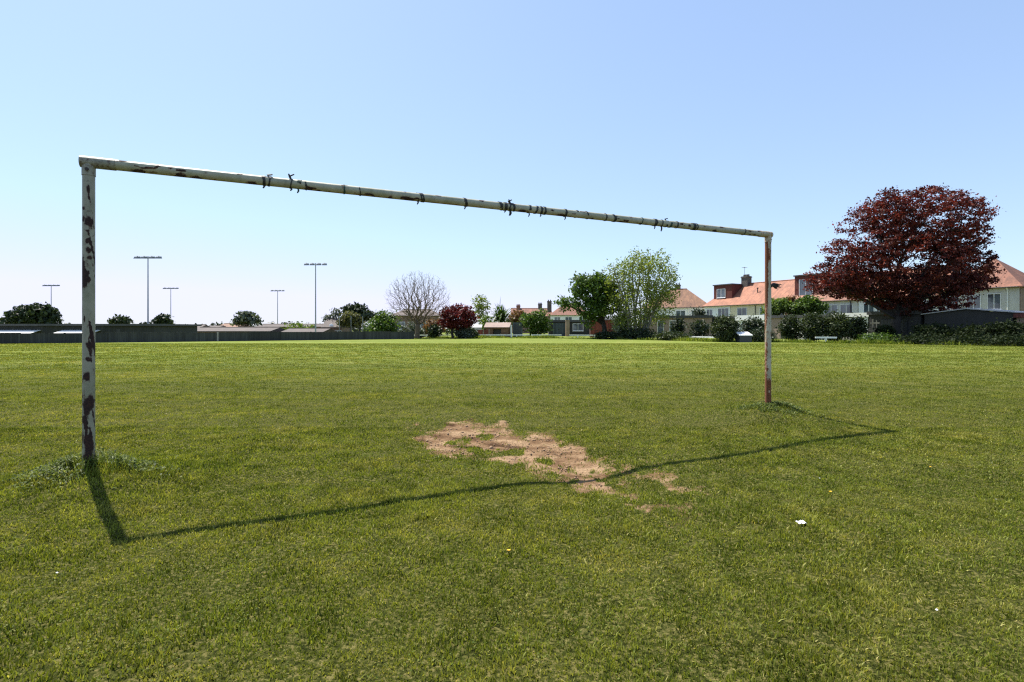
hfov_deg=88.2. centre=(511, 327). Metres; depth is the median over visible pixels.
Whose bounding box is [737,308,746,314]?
window
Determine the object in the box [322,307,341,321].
thin tree
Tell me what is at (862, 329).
hedge bush
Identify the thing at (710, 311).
window
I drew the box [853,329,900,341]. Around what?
verge shrub
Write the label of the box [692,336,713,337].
knee rail
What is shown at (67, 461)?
weed patch
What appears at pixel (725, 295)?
terraced house
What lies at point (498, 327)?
garden shed
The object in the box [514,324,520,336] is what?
door
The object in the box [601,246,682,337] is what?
pale tree
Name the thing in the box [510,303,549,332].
detached house
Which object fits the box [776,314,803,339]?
hedge bush
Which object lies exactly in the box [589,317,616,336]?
red shed
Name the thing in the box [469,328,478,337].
dark shrub
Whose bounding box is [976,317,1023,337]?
shade shrub
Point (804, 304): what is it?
garden tree
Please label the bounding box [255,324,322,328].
building
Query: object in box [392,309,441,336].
bungalow
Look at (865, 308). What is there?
window
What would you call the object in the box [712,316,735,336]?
garage
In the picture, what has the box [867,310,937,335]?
garage
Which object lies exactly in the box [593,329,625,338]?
under shrub
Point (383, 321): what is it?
round bush
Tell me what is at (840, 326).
hedge bush
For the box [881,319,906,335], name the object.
door
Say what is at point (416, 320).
bare tree
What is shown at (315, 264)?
floodlight
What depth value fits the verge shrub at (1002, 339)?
36.33 m
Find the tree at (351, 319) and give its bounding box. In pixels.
[335,310,365,331]
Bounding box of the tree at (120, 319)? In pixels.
[107,314,132,323]
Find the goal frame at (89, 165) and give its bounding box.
[78,155,781,467]
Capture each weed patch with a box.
[2,443,193,503]
[720,400,853,419]
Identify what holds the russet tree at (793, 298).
on the grass field
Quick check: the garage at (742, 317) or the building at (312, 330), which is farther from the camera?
the building at (312, 330)
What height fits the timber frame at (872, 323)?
2.100 m
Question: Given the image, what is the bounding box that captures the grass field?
[0,331,1023,681]
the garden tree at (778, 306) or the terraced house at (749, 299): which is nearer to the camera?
the garden tree at (778, 306)
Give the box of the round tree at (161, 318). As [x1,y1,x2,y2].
[149,313,175,323]
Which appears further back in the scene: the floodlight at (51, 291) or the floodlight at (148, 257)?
the floodlight at (51, 291)
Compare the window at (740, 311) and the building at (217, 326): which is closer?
the window at (740, 311)
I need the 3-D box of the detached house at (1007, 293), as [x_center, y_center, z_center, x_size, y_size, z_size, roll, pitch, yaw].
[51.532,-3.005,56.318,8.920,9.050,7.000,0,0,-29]
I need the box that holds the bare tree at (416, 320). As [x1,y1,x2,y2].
[386,270,450,337]
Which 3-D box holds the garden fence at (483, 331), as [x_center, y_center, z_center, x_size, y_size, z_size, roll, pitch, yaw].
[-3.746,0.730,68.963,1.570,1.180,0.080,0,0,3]
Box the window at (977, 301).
[966,295,980,308]
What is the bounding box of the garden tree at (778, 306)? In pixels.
[760,297,794,314]
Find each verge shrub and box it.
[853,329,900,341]
[889,330,975,344]
[943,328,1023,345]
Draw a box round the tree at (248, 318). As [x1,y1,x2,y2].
[230,311,263,326]
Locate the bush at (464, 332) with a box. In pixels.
[453,326,474,337]
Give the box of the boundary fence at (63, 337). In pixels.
[0,331,413,343]
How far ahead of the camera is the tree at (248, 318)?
99.25 m
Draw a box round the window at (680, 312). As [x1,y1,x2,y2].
[676,310,684,315]
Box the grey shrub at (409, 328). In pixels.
[399,319,425,337]
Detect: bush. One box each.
[280,321,314,329]
[360,321,371,331]
[368,309,401,331]
[453,326,474,337]
[708,311,742,340]
[739,314,773,339]
[748,325,777,341]
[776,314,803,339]
[798,310,827,341]
[819,309,858,341]
[847,314,870,340]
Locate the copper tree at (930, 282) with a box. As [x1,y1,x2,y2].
[801,183,1006,341]
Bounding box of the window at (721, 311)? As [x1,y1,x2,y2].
[718,308,728,315]
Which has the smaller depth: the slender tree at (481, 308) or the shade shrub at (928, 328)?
the shade shrub at (928, 328)
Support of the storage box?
on the grass field
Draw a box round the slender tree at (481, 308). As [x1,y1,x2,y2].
[470,294,493,323]
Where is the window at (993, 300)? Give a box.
[987,293,1001,309]
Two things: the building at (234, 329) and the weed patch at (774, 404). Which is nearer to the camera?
the weed patch at (774, 404)
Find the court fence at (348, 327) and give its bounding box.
[339,316,370,331]
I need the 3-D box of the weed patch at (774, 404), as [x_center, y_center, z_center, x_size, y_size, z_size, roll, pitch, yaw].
[3.560,1.085,7.093,1.378,0.221,1.396,0,0,-32]
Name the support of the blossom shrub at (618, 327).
on the grass field
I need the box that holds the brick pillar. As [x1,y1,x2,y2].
[565,320,569,335]
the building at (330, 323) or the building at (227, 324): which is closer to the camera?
the building at (330, 323)
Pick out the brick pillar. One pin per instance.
(567, 327)
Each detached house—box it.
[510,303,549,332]
[547,300,583,319]
[642,283,705,315]
[941,259,1023,310]
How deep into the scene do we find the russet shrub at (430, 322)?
66.46 m
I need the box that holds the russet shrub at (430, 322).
[421,319,447,337]
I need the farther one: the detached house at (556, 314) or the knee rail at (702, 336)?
the detached house at (556, 314)
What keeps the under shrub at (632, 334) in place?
on the grass field
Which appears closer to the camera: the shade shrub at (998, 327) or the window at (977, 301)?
the shade shrub at (998, 327)
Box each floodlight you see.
[42,285,59,305]
[133,256,161,323]
[163,287,178,318]
[271,290,283,323]
[304,263,326,331]
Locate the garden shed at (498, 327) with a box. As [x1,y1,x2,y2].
[484,322,512,336]
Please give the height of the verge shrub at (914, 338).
1.686 m
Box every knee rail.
[479,334,529,336]
[531,334,561,334]
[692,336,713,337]
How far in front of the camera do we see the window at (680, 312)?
92.60 m
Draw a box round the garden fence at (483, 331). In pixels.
[477,329,488,336]
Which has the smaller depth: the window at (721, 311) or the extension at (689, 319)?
the extension at (689, 319)
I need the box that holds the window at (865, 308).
[863,303,873,312]
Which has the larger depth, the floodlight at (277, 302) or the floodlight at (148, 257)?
the floodlight at (277, 302)
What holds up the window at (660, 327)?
in the extension at (689, 319)
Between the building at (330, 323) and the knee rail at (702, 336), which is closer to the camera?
the knee rail at (702, 336)
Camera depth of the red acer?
61.30 m
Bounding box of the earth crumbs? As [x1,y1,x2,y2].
[416,422,701,505]
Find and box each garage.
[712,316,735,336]
[735,315,764,329]
[771,315,793,338]
[795,314,832,339]
[833,313,868,339]
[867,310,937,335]
[921,308,1023,341]
[1013,313,1023,322]
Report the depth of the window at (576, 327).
79.77 m
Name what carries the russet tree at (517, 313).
on the grass field
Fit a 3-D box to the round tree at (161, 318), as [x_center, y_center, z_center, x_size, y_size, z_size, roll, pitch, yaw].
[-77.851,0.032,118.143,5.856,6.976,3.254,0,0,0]
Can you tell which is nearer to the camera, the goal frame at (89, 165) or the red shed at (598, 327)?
the goal frame at (89, 165)
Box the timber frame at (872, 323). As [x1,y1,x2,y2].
[868,319,879,331]
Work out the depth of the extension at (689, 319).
67.26 m
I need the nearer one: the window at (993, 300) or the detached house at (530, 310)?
the window at (993, 300)
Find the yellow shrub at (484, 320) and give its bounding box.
[478,315,495,329]
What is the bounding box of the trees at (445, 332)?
[64,321,632,334]
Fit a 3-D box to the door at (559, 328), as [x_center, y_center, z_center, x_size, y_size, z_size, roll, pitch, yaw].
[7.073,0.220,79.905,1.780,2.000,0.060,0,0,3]
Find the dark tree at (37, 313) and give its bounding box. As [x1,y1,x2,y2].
[0,301,63,323]
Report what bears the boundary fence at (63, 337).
on the grass field
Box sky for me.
[0,0,1023,328]
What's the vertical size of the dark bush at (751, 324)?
2.812 m
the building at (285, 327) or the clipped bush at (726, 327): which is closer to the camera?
the clipped bush at (726, 327)
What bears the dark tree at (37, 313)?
on the grass field
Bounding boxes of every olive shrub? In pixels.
[669,317,685,332]
[685,318,711,337]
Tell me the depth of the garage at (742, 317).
62.02 m
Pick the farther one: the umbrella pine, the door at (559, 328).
the umbrella pine
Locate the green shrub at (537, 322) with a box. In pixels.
[519,308,553,336]
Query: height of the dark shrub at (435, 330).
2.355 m
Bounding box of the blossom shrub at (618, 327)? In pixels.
[607,314,633,333]
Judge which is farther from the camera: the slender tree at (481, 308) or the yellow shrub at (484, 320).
the slender tree at (481, 308)
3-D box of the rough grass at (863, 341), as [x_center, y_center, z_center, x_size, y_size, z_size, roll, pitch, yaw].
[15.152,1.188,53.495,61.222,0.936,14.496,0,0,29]
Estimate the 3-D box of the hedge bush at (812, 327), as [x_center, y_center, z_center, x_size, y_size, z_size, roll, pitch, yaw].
[25.747,-0.084,45.427,2.757,2.970,2.927,0,0,0]
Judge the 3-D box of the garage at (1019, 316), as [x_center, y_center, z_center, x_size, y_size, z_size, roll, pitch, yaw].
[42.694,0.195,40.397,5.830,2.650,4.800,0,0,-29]
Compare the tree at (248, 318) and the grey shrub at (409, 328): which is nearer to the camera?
the grey shrub at (409, 328)
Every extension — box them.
[548,320,588,335]
[641,315,712,337]
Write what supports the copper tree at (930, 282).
on the grass field
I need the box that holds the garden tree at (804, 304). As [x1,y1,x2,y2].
[786,293,830,314]
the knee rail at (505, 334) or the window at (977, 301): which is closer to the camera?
the window at (977, 301)
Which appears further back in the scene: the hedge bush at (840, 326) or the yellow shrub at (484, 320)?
the yellow shrub at (484, 320)
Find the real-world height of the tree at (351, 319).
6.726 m
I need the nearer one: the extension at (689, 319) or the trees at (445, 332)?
the extension at (689, 319)
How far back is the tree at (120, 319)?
124.23 m
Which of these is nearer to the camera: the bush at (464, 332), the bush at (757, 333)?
the bush at (757, 333)
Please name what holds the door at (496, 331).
in the garden shed at (498, 327)
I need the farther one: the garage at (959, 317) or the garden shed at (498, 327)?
the garden shed at (498, 327)
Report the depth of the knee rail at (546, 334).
65.94 m
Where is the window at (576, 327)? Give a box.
[573,324,582,330]
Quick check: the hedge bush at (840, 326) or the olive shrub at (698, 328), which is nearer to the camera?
the hedge bush at (840, 326)
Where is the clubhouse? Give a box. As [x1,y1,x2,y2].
[0,324,201,333]
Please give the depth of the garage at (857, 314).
51.39 m
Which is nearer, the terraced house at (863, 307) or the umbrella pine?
the terraced house at (863, 307)
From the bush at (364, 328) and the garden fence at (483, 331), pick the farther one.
the bush at (364, 328)
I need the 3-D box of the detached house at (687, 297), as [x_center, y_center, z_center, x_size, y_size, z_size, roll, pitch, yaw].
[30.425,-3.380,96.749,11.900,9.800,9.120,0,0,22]
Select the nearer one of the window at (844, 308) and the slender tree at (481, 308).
the window at (844, 308)
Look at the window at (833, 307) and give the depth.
67.07 m
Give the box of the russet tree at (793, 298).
[784,295,798,314]
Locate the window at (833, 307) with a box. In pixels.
[826,304,837,313]
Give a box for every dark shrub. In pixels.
[426,321,442,337]
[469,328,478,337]
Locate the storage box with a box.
[736,332,752,341]
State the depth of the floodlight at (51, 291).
121.99 m
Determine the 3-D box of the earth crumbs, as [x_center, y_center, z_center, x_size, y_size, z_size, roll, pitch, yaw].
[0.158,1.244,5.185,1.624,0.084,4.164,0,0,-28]
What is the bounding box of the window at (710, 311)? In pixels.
[706,309,712,314]
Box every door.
[494,329,500,335]
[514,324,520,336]
[553,323,564,335]
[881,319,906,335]
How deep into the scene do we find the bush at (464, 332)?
62.18 m
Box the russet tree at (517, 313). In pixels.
[505,308,524,324]
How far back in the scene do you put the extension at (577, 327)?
79.82 m
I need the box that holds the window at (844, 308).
[840,304,852,312]
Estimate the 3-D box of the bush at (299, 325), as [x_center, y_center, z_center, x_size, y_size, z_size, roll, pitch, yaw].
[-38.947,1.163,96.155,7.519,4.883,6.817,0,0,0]
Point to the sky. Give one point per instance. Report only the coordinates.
(779, 117)
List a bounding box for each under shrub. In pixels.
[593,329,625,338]
[619,326,661,338]
[650,329,691,340]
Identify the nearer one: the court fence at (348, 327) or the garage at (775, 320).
the garage at (775, 320)
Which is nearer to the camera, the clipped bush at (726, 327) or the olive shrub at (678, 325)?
the clipped bush at (726, 327)
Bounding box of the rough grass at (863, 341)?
[414,334,1016,345]
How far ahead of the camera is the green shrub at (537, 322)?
72.95 m
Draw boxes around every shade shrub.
[873,324,897,340]
[910,321,957,336]
[948,321,993,336]
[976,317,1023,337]
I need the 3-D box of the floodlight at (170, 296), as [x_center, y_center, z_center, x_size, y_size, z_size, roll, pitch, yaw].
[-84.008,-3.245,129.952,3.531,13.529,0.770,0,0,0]
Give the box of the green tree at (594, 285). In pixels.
[552,270,623,330]
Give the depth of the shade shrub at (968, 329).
40.17 m
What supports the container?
on the grass field
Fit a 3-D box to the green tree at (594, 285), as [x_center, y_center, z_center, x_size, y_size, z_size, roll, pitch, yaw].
[8.755,-2.585,60.188,8.506,8.210,5.437,0,0,0]
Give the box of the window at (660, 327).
[657,320,663,332]
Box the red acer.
[436,303,479,337]
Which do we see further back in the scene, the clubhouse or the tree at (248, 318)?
the tree at (248, 318)
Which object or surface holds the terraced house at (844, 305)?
on the grass field
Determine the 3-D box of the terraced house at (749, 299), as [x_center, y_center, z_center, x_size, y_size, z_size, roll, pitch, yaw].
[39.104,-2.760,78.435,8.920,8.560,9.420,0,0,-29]
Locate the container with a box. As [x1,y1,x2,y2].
[512,322,522,336]
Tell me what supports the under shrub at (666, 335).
on the grass field
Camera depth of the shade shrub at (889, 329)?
44.52 m
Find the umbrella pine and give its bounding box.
[340,302,376,331]
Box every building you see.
[197,327,284,332]
[209,325,225,326]
[222,323,249,326]
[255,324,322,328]
[281,328,336,332]
[321,318,351,331]
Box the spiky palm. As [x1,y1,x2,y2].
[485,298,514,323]
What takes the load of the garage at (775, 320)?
on the grass field
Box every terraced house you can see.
[702,267,751,316]
[729,279,794,315]
[791,266,869,314]
[857,263,951,312]

